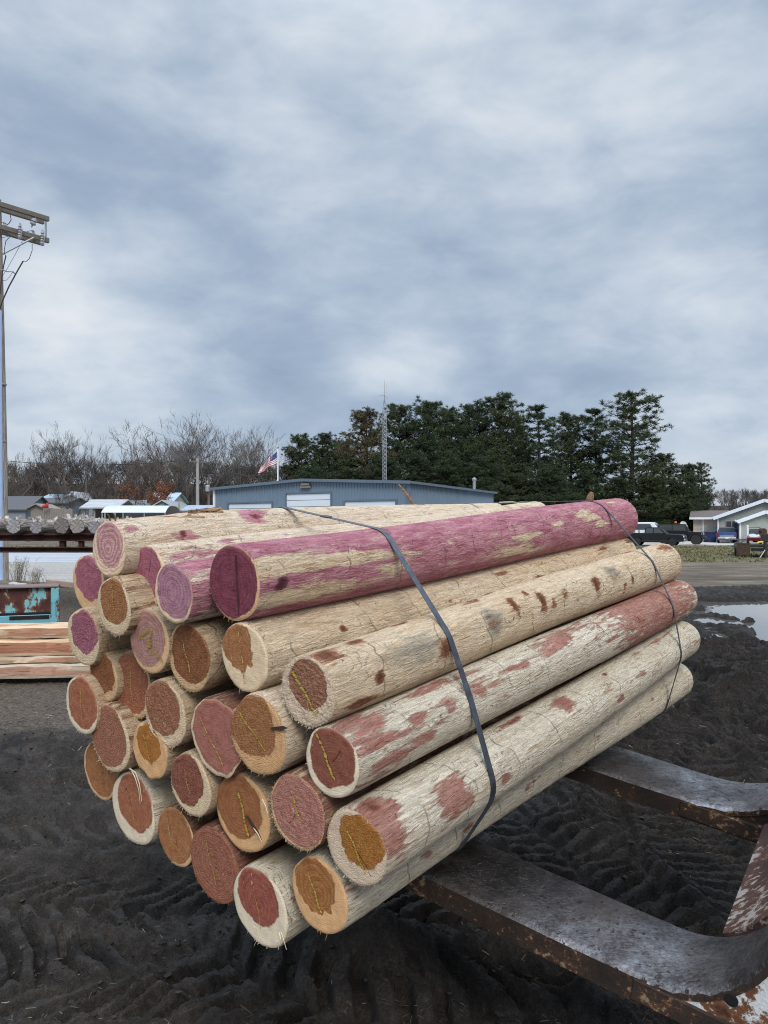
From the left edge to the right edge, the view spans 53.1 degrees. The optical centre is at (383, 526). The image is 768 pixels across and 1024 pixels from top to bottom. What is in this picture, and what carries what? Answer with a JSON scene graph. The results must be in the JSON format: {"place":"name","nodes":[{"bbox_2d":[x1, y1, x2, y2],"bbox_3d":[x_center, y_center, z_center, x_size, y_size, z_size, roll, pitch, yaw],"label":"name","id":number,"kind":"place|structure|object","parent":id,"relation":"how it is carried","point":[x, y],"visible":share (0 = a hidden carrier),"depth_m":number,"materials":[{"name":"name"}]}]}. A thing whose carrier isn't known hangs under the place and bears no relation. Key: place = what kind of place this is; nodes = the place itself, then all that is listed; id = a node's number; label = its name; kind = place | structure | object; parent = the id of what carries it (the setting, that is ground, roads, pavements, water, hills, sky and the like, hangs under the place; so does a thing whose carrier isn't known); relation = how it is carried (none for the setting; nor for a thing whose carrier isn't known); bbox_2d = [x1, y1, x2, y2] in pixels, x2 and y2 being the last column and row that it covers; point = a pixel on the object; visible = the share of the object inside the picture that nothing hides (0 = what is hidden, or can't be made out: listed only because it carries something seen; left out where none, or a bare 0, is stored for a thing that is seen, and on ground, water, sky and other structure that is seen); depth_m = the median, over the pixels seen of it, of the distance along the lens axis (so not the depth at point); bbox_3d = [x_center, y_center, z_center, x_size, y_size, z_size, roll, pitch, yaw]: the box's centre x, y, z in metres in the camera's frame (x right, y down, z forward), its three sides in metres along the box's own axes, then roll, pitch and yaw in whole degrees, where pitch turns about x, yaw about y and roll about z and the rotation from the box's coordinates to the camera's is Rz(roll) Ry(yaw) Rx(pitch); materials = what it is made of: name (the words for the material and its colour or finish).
{"place":"outdoors","nodes":[
{"label":"outdoors","id":0,"kind":"place"},
{"bbox_2d":[8,496,49,541],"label":"house","id":1,"kind":"structure","parent":0,"point":[17,505],"depth_m":85.02,"materials":[{"name":"grey"}]},
{"bbox_2d":[9,553,92,562],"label":"lot","id":2,"kind":"structure","parent":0,"point":[56,557],"depth_m":40.23,"materials":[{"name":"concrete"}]},
{"bbox_2d":[16,483,212,502],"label":"hill","id":3,"kind":"structure","parent":0,"point":[116,491],"depth_m":197.42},
{"bbox_2d":[7,457,295,516],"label":"woods","id":4,"kind":"object","parent":3,"relation":"on","point":[37,488],"visible":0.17,"depth_m":186.84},
{"bbox_2d":[0,541,767,1023],"bbox_3d":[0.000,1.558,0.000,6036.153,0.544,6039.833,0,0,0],"label":"ground","id":5,"kind":"structure","parent":0,"point":[376,941],"depth_m":3.37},
{"bbox_2d":[0,199,48,580],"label":"utility pole","id":6,"kind":"object","parent":5,"relation":"on","point":[33,218],"visible":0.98,"depth_m":22.96,"materials":[{"name":"grey metal"}]},
{"bbox_2d":[0,583,59,622],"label":"dumpster","id":7,"kind":"object","parent":5,"relation":"on","point":[29,603],"visible":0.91,"depth_m":9.52,"materials":[{"name":"teal paint"}]},
{"bbox_2d":[7,448,71,495],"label":"bare tree","id":8,"kind":"object","parent":5,"relation":"on","point":[20,482],"visible":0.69,"depth_m":107.48,"materials":[{"name":"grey plant"}]},
{"bbox_2d":[0,662,89,678],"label":"cedar slab","id":9,"kind":"structure","parent":5,"relation":"on","point":[36,670],"depth_m":8.13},
{"bbox_2d":[0,655,78,663],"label":"cedar slab","id":10,"kind":"structure","parent":9,"relation":"on","point":[40,659],"depth_m":8.15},
{"bbox_2d":[0,638,73,655],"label":"cedar slab","id":11,"kind":"structure","parent":10,"relation":"on","point":[36,647],"depth_m":8.16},
{"bbox_2d":[0,622,67,638],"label":"cedar slab","id":12,"kind":"structure","parent":11,"relation":"on","point":[31,630],"depth_m":8.19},
{"bbox_2d":[0,533,94,552],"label":"log rack","id":13,"kind":"object","parent":5,"relation":"on","point":[80,538],"visible":0.3,"depth_m":13.98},
{"bbox_2d":[6,515,51,533],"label":"rack log","id":14,"kind":"object","parent":13,"relation":"on","point":[17,525],"visible":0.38,"depth_m":13.83,"materials":[{"name":"grey wood"}]},
{"bbox_2d":[30,517,57,533],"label":"rack log","id":15,"kind":"object","parent":13,"relation":"on","point":[39,525],"visible":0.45,"depth_m":13.91,"materials":[{"name":"grey wood"}]},
{"bbox_2d":[70,514,94,532],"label":"rack log","id":16,"kind":"object","parent":13,"relation":"on","point":[78,524],"visible":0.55,"depth_m":13.76,"materials":[{"name":"grey wood"}]},
{"bbox_2d":[54,514,113,533],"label":"rack log","id":17,"kind":"object","parent":13,"relation":"on","point":[62,525],"visible":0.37,"depth_m":13.75,"materials":[{"name":"grey wood"}]},
{"bbox_2d":[43,508,72,544],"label":"board fence","id":18,"kind":"object","parent":5,"relation":"on","point":[50,514],"visible":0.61,"depth_m":69.99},
{"bbox_2d":[27,421,90,493],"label":"bare tree","id":19,"kind":"object","parent":5,"relation":"on","point":[55,467],"visible":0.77,"depth_m":114.20,"materials":[{"name":"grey plant"}]},
{"bbox_2d":[40,437,114,490],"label":"bare tree","id":20,"kind":"object","parent":5,"relation":"on","point":[62,453],"visible":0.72,"depth_m":116.57,"materials":[{"name":"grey plant"}]},
{"bbox_2d":[42,470,120,541],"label":"bare tree","id":21,"kind":"object","parent":5,"relation":"on","point":[87,498],"visible":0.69,"depth_m":85.00,"materials":[{"name":"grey plant"}]},
{"bbox_2d":[79,499,134,542],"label":"open shed","id":22,"kind":"structure","parent":5,"relation":"on","point":[98,506],"depth_m":80.09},
{"bbox_2d":[72,430,145,511],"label":"bare tree","id":23,"kind":"object","parent":5,"relation":"on","point":[101,476],"visible":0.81,"depth_m":118.35,"materials":[{"name":"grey plant"}]},
{"bbox_2d":[114,435,158,499],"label":"bare tree","id":24,"kind":"object","parent":5,"relation":"on","point":[124,482],"visible":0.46,"depth_m":121.86,"materials":[{"name":"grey plant"}]},
{"bbox_2d":[101,505,179,518],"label":"carport","id":25,"kind":"object","parent":5,"relation":"on","point":[136,511],"visible":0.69,"depth_m":69.39,"materials":[{"name":"metal"}]},
{"bbox_2d":[113,477,175,504],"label":"oak tree","id":26,"kind":"object","parent":5,"relation":"on","point":[164,491],"visible":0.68,"depth_m":90.68,"materials":[{"name":"brown plant"}]},
{"bbox_2d":[96,420,216,505],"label":"bare tree","id":27,"kind":"object","parent":5,"relation":"on","point":[152,463],"visible":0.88,"depth_m":92.69,"materials":[{"name":"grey plant"}]},
{"bbox_2d":[138,407,263,504],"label":"bare tree","id":28,"kind":"object","parent":5,"relation":"on","point":[191,452],"visible":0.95,"depth_m":90.07,"materials":[{"name":"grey plant"}]},
{"bbox_2d":[179,424,295,489],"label":"bare tree","id":29,"kind":"object","parent":5,"relation":"on","point":[255,454],"visible":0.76,"depth_m":95.84,"materials":[{"name":"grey plant"}]},
{"bbox_2d":[224,436,282,484],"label":"bare tree","id":30,"kind":"object","parent":5,"relation":"on","point":[263,476],"visible":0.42,"depth_m":98.40,"materials":[{"name":"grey plant"}]},
{"bbox_2d":[262,432,320,480],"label":"pine tree","id":31,"kind":"object","parent":5,"relation":"on","point":[297,456],"visible":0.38,"depth_m":101.35,"materials":[{"name":"green plant"}]},
{"bbox_2d":[290,464,330,506],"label":"pine tree","id":32,"kind":"object","parent":5,"relation":"on","point":[309,472],"visible":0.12,"depth_m":87.30,"materials":[{"name":"green plant"}]},
{"bbox_2d":[287,431,343,479],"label":"pine tree","id":33,"kind":"object","parent":5,"relation":"on","point":[324,453],"visible":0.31,"depth_m":99.27,"materials":[{"name":"green plant"}]},
{"bbox_2d":[329,457,370,506],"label":"pine tree","id":34,"kind":"object","parent":5,"relation":"on","point":[349,470],"visible":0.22,"depth_m":89.47,"materials":[{"name":"green plant"}]},
{"bbox_2d":[209,477,496,509],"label":"metal shed","id":35,"kind":"structure","parent":5,"relation":"on","point":[291,493],"depth_m":66.10,"materials":[{"name":"metal"}]},
{"bbox_2d":[227,501,272,509],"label":"overhead door","id":36,"kind":"structure","parent":35,"relation":"in","point":[265,504],"depth_m":69.52,"materials":[{"name":"metal"}]},
{"bbox_2d":[285,491,331,507],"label":"overhead door","id":37,"kind":"structure","parent":35,"relation":"in","point":[308,498],"depth_m":65.98,"materials":[{"name":"metal"}]},
{"bbox_2d":[343,499,396,505],"bbox_3d":[-1.153,-0.285,62.690,5.154,3.870,0.145,0,0,32],"label":"overhead door","id":38,"kind":"structure","parent":35,"relation":"in","point":[371,502],"depth_m":62.64,"materials":[{"name":"metal"}]},
{"bbox_2d":[329,405,399,479],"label":"pine tree","id":39,"kind":"object","parent":5,"relation":"on","point":[370,438],"visible":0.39,"depth_m":91.12,"materials":[{"name":"green plant"}]},
{"bbox_2d":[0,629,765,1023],"bbox_3d":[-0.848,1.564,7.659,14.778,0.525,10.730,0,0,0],"label":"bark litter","id":40,"kind":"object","parent":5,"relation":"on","point":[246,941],"visible":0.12,"depth_m":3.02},
{"bbox_2d":[357,452,409,501],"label":"pine tree","id":41,"kind":"object","parent":5,"relation":"on","point":[395,471],"visible":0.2,"depth_m":88.25,"materials":[{"name":"green plant"}]},
{"bbox_2d":[0,625,767,1023],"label":"mud clods","id":42,"kind":"object","parent":5,"relation":"on","point":[236,955],"visible":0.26,"depth_m":2.98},
{"bbox_2d":[370,403,441,479],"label":"pine tree","id":43,"kind":"object","parent":5,"relation":"on","point":[399,413],"visible":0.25,"depth_m":94.65,"materials":[{"name":"green plant"}]},
{"bbox_2d":[394,453,438,482],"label":"pine tree","id":44,"kind":"object","parent":5,"relation":"on","point":[416,470],"visible":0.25,"depth_m":89.64,"materials":[{"name":"green plant"}]},
{"bbox_2d":[389,395,466,481],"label":"pine tree","id":45,"kind":"object","parent":5,"relation":"on","point":[428,413],"visible":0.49,"depth_m":92.91,"materials":[{"name":"green plant"}]},
{"bbox_2d":[419,454,481,489],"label":"pine tree","id":46,"kind":"object","parent":5,"relation":"on","point":[452,472],"visible":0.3,"depth_m":88.16,"materials":[{"name":"green plant"}]},
{"bbox_2d":[441,399,511,487],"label":"pine tree","id":47,"kind":"object","parent":5,"relation":"on","point":[472,413],"visible":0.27,"depth_m":93.70,"materials":[{"name":"green plant"}]},
{"bbox_2d":[456,454,521,504],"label":"pine tree","id":48,"kind":"object","parent":5,"relation":"on","point":[485,479],"visible":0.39,"depth_m":86.92,"materials":[{"name":"green plant"}]},
{"bbox_2d":[457,390,536,503],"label":"pine tree","id":49,"kind":"object","parent":5,"relation":"on","point":[502,420],"visible":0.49,"depth_m":92.09,"materials":[{"name":"green plant"}]},
{"bbox_2d":[494,462,549,504],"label":"pine tree","id":50,"kind":"object","parent":5,"relation":"on","point":[517,474],"visible":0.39,"depth_m":88.35,"materials":[{"name":"green plant"}]},
{"bbox_2d":[505,403,583,502],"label":"pine tree","id":51,"kind":"object","parent":5,"relation":"on","point":[547,424],"visible":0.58,"depth_m":91.72,"materials":[{"name":"green plant"}]},
{"bbox_2d":[516,464,586,505],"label":"pine tree","id":52,"kind":"object","parent":5,"relation":"on","point":[552,476],"visible":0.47,"depth_m":87.09,"materials":[{"name":"green plant"}]},
{"bbox_2d":[527,411,611,501],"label":"pine tree","id":53,"kind":"object","parent":5,"relation":"on","point":[567,457],"visible":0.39,"depth_m":98.30,"materials":[{"name":"green plant"}]},
{"bbox_2d":[567,469,601,501],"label":"pine tree","id":54,"kind":"object","parent":5,"relation":"on","point":[584,480],"visible":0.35,"depth_m":89.56,"materials":[{"name":"green plant"}]},
{"bbox_2d":[403,745,767,1023],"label":"loader forks","id":55,"kind":"object","parent":5,"relation":"on","point":[662,967],"visible":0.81,"depth_m":2.21,"materials":[{"name":"metal"}]},
{"bbox_2d":[112,767,176,844],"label":"cedar log","id":56,"kind":"object","parent":55,"relation":"on","point":[141,800],"visible":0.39,"depth_m":2.24,"materials":[{"name":"brown wood"}]},
{"bbox_2d":[84,741,138,799],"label":"cedar log","id":57,"kind":"object","parent":56,"relation":"on","point":[101,779],"visible":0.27,"depth_m":2.41,"materials":[{"name":"brown wood"}]},
{"bbox_2d":[66,673,107,733],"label":"cedar log","id":58,"kind":"object","parent":57,"relation":"on","point":[85,699],"visible":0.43,"depth_m":2.32,"materials":[{"name":"brown wood"}]},
{"bbox_2d":[67,605,130,668],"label":"cedar log","id":59,"kind":"object","parent":58,"relation":"on","point":[92,640],"visible":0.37,"depth_m":2.30,"materials":[{"name":"brown wood"}]},
{"bbox_2d":[73,554,109,607],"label":"cedar log","id":60,"kind":"object","parent":59,"relation":"on","point":[89,578],"visible":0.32,"depth_m":2.40,"materials":[{"name":"pink wood"}]},
{"bbox_2d":[91,700,146,771],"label":"cedar log","id":61,"kind":"object","parent":56,"relation":"on","point":[112,736],"visible":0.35,"depth_m":2.25,"materials":[{"name":"brown wood"}]},
{"bbox_2d":[89,647,131,702],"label":"cedar log","id":62,"kind":"object","parent":61,"relation":"on","point":[106,672],"visible":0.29,"depth_m":2.28,"materials":[{"name":"brown wood"}]},
{"bbox_2d":[118,650,173,719],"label":"cedar log","id":63,"kind":"object","parent":61,"relation":"on","point":[137,680],"visible":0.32,"depth_m":2.23,"materials":[{"name":"brown wood"}]},
{"bbox_2d":[133,720,195,778],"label":"cedar log","id":64,"kind":"object","parent":56,"relation":"on","point":[154,758],"visible":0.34,"depth_m":2.14,"materials":[{"name":"brown wood"}]},
{"bbox_2d":[144,675,237,749],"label":"cedar log","id":65,"kind":"object","parent":64,"relation":"on","point":[171,703],"visible":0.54,"depth_m":2.08,"materials":[{"name":"brown wood"}]},
{"bbox_2d":[130,606,179,673],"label":"cedar log","id":66,"kind":"object","parent":65,"relation":"on","point":[151,639],"visible":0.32,"depth_m":2.09,"materials":[{"name":"pink wood"}]},
{"bbox_2d":[97,573,156,638],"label":"cedar log","id":67,"kind":"object","parent":66,"relation":"on","point":[123,601],"visible":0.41,"depth_m":2.14,"materials":[{"name":"brown wood"}]},
{"bbox_2d":[93,503,500,576],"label":"cedar log","id":68,"kind":"object","parent":67,"relation":"on","point":[118,544],"visible":0.47,"depth_m":2.41,"materials":[{"name":"brown wood"}]},
{"bbox_2d":[278,507,495,852],"bbox_3d":[-0.125,0.467,2.517,0.125,1.077,1.344,0,0,-37],"label":"strap","id":69,"kind":"object","parent":68,"relation":"attached to","point":[457,662],"visible":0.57,"depth_m":2.06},
{"bbox_2d":[134,501,545,605],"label":"cedar log","id":70,"kind":"object","parent":66,"relation":"on","point":[154,559],"visible":0.29,"depth_m":2.39,"materials":[{"name":"brown wood"}]},
{"bbox_2d":[169,615,239,692],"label":"cedar log","id":71,"kind":"object","parent":65,"relation":"on","point":[197,662],"visible":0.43,"depth_m":2.01,"materials":[{"name":"brown wood"}]},
{"bbox_2d":[155,556,223,623],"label":"cedar log","id":72,"kind":"object","parent":71,"relation":"on","point":[182,592],"visible":0.3,"depth_m":1.97,"materials":[{"name":"pink wood"}]},
{"bbox_2d":[158,802,218,866],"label":"cedar log","id":73,"kind":"object","parent":55,"relation":"on","point":[178,827],"visible":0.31,"depth_m":2.14,"materials":[{"name":"brown wood"}]},
{"bbox_2d":[191,818,287,903],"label":"cedar log","id":74,"kind":"object","parent":55,"relation":"on","point":[220,860],"visible":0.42,"depth_m":2.03,"materials":[{"name":"brown wood"}]},
{"bbox_2d":[171,748,224,816],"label":"cedar log","id":75,"kind":"object","parent":74,"relation":"on","point":[195,782],"visible":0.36,"depth_m":2.03,"materials":[{"name":"brown wood"}]},
{"bbox_2d":[233,841,327,949],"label":"cedar log","id":76,"kind":"object","parent":55,"relation":"on","point":[270,915],"visible":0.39,"depth_m":1.91,"materials":[{"name":"brown wood"}]},
{"bbox_2d":[217,760,306,851],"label":"cedar log","id":77,"kind":"object","parent":76,"relation":"on","point":[246,819],"visible":0.3,"depth_m":1.94,"materials":[{"name":"brown wood"}]},
{"bbox_2d":[191,688,257,778],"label":"cedar log","id":78,"kind":"object","parent":77,"relation":"on","point":[211,732],"visible":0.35,"depth_m":1.96,"materials":[{"name":"pink wood"}]},
{"bbox_2d":[292,664,692,936],"bbox_3d":[0.627,0.794,2.755,0.195,0.192,2.490,0,3,39],"label":"cedar log","id":79,"kind":"object","parent":55,"relation":"on","point":[330,897],"visible":0.61,"depth_m":2.07,"materials":[{"name":"brown wood"}]},
{"bbox_2d":[262,660,605,851],"bbox_3d":[0.533,0.572,2.753,0.212,0.188,2.442,0,5,38],"label":"cedar log","id":80,"kind":"object","parent":79,"relation":"on","point":[304,808],"visible":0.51,"depth_m":1.80,"materials":[{"name":"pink wood"}]},
{"bbox_2d":[230,594,638,774],"bbox_3d":[0.452,0.407,2.805,0.211,0.206,2.467,0,4,38],"label":"cedar log","id":81,"kind":"object","parent":80,"relation":"on","point":[279,742],"visible":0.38,"depth_m":1.83,"materials":[{"name":"brown wood"}]},
{"bbox_2d":[221,538,636,691],"bbox_3d":[0.416,0.228,2.833,0.194,0.194,2.455,0,4,38],"label":"cedar log","id":82,"kind":"object","parent":81,"relation":"on","point":[261,653],"visible":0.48,"depth_m":2.10,"materials":[{"name":"brown wood"}]},
{"bbox_2d":[209,498,637,621],"bbox_3d":[0.400,0.048,2.830,0.210,0.206,2.460,0,4,39],"label":"cedar log","id":83,"kind":"object","parent":82,"relation":"on","point":[254,580],"visible":0.98,"depth_m":2.23,"materials":[{"name":"pink wood"}]},
{"bbox_2d":[463,501,681,716],"bbox_3d":[0.742,0.383,3.645,1.277,1.008,0.106,0,0,35],"label":"strap","id":84,"kind":"object","parent":83,"relation":"attached to","point":[653,564],"visible":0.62,"depth_m":3.33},
{"bbox_2d":[326,621,700,887],"bbox_3d":[0.676,0.617,2.653,0.187,0.185,2.430,0,5,38],"label":"cedar log","id":85,"kind":"object","parent":79,"relation":"on","point":[380,833],"visible":0.95,"depth_m":2.01,"materials":[{"name":"brown wood"}]},
{"bbox_2d":[306,580,697,797],"bbox_3d":[0.650,0.433,2.688,0.186,0.183,2.480,0,5,38],"label":"cedar log","id":86,"kind":"object","parent":85,"relation":"on","point":[354,752],"visible":0.98,"depth_m":2.07,"materials":[{"name":"brown wood"}]},
{"bbox_2d":[279,543,681,728],"bbox_3d":[0.580,0.275,2.722,0.199,0.197,2.479,0,5,38],"label":"cedar log","id":87,"kind":"object","parent":86,"relation":"on","point":[325,685],"visible":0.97,"depth_m":2.12,"materials":[{"name":"brown wood"}]},
{"bbox_2d":[566,407,629,494],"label":"pine tree","id":88,"kind":"object","parent":5,"relation":"on","point":[593,412],"visible":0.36,"depth_m":97.57,"materials":[{"name":"green plant"}]},
{"bbox_2d":[594,475,646,520],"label":"pine tree","id":89,"kind":"object","parent":5,"relation":"on","point":[619,484],"visible":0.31,"depth_m":88.19,"materials":[{"name":"green plant"}]},
{"bbox_2d":[562,387,698,510],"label":"pine tree","id":90,"kind":"object","parent":5,"relation":"on","point":[627,414],"visible":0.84,"depth_m":89.32,"materials":[{"name":"green plant"}]},
{"bbox_2d":[634,478,679,523],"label":"pine tree","id":91,"kind":"object","parent":5,"relation":"on","point":[650,514],"visible":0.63,"depth_m":87.01,"materials":[{"name":"green plant"}]},
{"bbox_2d":[626,527,687,545],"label":"pickup truck","id":92,"kind":"object","parent":5,"relation":"on","point":[654,534],"visible":0.92,"depth_m":65.79,"materials":[{"name":"black paint"}]},
{"bbox_2d":[638,452,699,531],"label":"pine tree","id":93,"kind":"object","parent":5,"relation":"on","point":[661,457],"visible":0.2,"depth_m":91.38,"materials":[{"name":"green plant"}]},
{"bbox_2d":[651,483,709,531],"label":"pine tree","id":94,"kind":"object","parent":5,"relation":"on","point":[681,513],"visible":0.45,"depth_m":89.00,"materials":[{"name":"green plant"}]},
{"bbox_2d":[669,462,712,526],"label":"pine tree","id":95,"kind":"object","parent":5,"relation":"on","point":[691,468],"visible":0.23,"depth_m":95.23,"materials":[{"name":"green plant"}]},
{"bbox_2d":[690,462,717,510],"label":"pine tree","id":96,"kind":"object","parent":5,"relation":"on","point":[701,469],"visible":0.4,"depth_m":99.54,"materials":[{"name":"green plant"}]},
{"bbox_2d":[689,499,767,542],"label":"house","id":97,"kind":"structure","parent":5,"relation":"on","point":[753,514],"depth_m":79.19,"materials":[{"name":"white"}]},
{"bbox_2d":[733,542,762,555],"bbox_3d":[21.084,1.264,43.353,2.300,0.768,5.384,0,0,28],"label":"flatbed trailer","id":98,"kind":"object","parent":5,"relation":"on","point":[740,548],"visible":0.95,"depth_m":41.27,"materials":[{"name":"metal"}]},
{"bbox_2d":[0,0,767,505],"label":"sky","id":99,"kind":"structure","parent":0,"point":[263,214],"materials":[{"name":"grey"}]},
{"bbox_2d":[8,545,766,561],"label":"grass","id":100,"kind":"structure","parent":0,"point":[683,552],"depth_m":47.24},
{"bbox_2d":[642,541,762,544],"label":"driveway","id":101,"kind":"structure","parent":0,"point":[702,543],"depth_m":72.92,"materials":[{"name":"asphalt"}]},
{"bbox_2d":[658,521,706,544],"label":"offroad car","id":102,"kind":"object","parent":101,"relation":"on","point":[694,538],"visible":0.59,"depth_m":69.50,"materials":[{"name":"black paint"}]},
{"bbox_2d":[692,601,767,640],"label":"water","id":103,"kind":"structure","parent":0,"point":[757,612],"depth_m":14.84,"materials":[{"name":"grey liquid"}]},
{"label":"hill","id":104,"kind":"structure","parent":0,"visible":0},
{"bbox_2d":[637,487,767,518],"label":"woods","id":105,"kind":"object","parent":104,"relation":"on","point":[732,499],"visible":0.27,"depth_m":297.12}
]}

